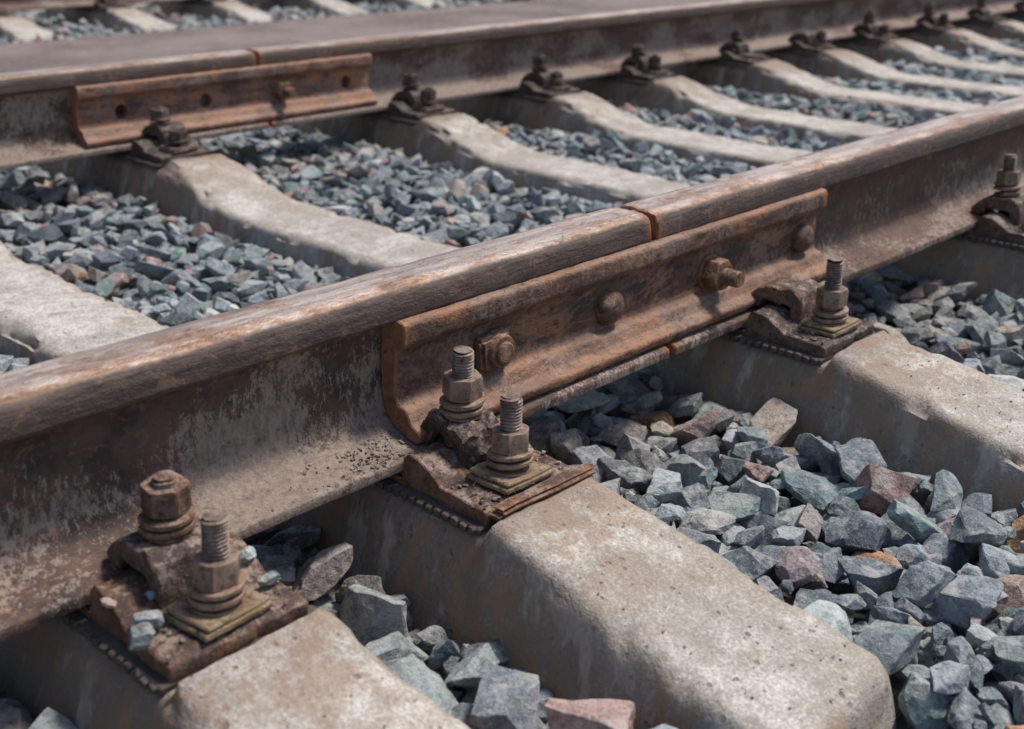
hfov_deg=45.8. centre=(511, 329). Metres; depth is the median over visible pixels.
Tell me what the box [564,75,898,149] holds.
concrete sleeper
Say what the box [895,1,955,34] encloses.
rail fastening
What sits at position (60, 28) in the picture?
ballast gravel
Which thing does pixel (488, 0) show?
concrete sleeper
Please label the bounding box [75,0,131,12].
rail fastening
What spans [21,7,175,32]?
concrete sleeper
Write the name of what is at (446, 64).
railway rail
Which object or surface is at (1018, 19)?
concrete sleeper
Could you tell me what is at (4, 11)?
rail fastening
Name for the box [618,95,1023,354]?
railway rail
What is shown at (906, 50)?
concrete sleeper
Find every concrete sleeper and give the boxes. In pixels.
[0,15,52,42]
[0,240,898,728]
[0,611,465,728]
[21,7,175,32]
[31,153,1023,517]
[126,1,275,22]
[234,0,367,15]
[292,113,1023,313]
[351,0,446,8]
[437,91,811,169]
[463,0,511,2]
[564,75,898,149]
[661,59,982,117]
[754,48,1023,98]
[827,38,1023,80]
[890,29,1023,62]
[946,20,1023,42]
[995,15,1023,23]
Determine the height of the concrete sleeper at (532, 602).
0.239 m
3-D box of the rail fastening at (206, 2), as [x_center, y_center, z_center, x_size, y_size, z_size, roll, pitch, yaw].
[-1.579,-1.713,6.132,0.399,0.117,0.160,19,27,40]
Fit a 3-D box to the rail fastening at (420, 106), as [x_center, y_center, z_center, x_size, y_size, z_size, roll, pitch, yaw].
[-0.337,-0.641,3.255,0.399,0.117,0.160,19,27,41]
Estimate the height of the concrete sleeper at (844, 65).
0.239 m
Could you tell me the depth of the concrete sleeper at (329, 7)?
6.30 m
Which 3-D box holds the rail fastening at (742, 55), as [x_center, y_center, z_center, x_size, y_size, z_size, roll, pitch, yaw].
[0.711,-1.007,4.279,0.399,0.117,0.160,19,27,40]
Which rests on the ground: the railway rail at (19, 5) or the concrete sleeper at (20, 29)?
the concrete sleeper at (20, 29)
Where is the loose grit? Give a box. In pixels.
[0,188,1023,728]
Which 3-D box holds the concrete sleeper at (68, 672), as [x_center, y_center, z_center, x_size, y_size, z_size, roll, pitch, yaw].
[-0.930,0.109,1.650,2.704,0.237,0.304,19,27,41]
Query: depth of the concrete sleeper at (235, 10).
5.95 m
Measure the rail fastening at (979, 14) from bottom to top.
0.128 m
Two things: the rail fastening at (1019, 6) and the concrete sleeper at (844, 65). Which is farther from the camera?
the rail fastening at (1019, 6)
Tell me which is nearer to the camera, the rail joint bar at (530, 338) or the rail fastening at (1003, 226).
the rail joint bar at (530, 338)
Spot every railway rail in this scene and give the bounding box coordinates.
[0,0,183,11]
[0,50,268,170]
[0,207,669,642]
[245,0,1021,127]
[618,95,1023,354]
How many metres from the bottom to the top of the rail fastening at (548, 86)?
0.121 m
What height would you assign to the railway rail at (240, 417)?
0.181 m
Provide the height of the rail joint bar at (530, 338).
0.130 m
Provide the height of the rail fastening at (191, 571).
0.128 m
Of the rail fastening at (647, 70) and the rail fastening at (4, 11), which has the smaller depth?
the rail fastening at (647, 70)
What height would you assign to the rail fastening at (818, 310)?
0.136 m
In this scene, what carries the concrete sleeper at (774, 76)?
on the ground
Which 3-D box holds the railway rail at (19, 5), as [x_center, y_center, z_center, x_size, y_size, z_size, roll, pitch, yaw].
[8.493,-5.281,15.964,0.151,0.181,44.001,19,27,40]
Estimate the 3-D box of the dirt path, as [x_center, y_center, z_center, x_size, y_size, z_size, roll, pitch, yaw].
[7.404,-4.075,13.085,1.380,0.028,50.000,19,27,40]
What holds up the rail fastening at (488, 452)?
on the concrete sleeper at (532, 602)
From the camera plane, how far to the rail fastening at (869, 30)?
4.81 m
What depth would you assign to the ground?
1.26 m
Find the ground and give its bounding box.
[119,233,1014,728]
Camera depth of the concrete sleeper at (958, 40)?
5.07 m
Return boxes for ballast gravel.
[0,0,528,44]
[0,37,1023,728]
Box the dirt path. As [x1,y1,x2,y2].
[0,0,721,73]
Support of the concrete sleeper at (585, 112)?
on the ground
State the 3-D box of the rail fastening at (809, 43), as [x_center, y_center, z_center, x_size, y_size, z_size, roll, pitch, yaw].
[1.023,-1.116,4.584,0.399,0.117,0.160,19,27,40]
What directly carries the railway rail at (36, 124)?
on the rail fastening at (176, 140)
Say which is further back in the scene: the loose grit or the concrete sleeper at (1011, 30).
the concrete sleeper at (1011, 30)
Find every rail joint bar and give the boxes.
[70,53,377,147]
[381,188,827,444]
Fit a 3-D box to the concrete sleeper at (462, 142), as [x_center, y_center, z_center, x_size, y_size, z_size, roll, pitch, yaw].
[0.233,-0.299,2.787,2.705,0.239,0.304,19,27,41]
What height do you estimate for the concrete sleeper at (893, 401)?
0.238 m
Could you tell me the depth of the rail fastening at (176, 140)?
2.65 m
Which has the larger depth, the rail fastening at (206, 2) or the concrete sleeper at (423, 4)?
the concrete sleeper at (423, 4)
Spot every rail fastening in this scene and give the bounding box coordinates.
[0,7,15,15]
[59,470,317,695]
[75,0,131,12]
[107,106,212,168]
[176,0,233,5]
[363,72,454,124]
[372,345,597,535]
[493,54,578,101]
[594,44,674,84]
[697,29,769,67]
[719,256,874,364]
[767,30,836,55]
[833,9,897,44]
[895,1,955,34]
[952,0,1006,25]
[953,154,1023,250]
[997,0,1023,16]
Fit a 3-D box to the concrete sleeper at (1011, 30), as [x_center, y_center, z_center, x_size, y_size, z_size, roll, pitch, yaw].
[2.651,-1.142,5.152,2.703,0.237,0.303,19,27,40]

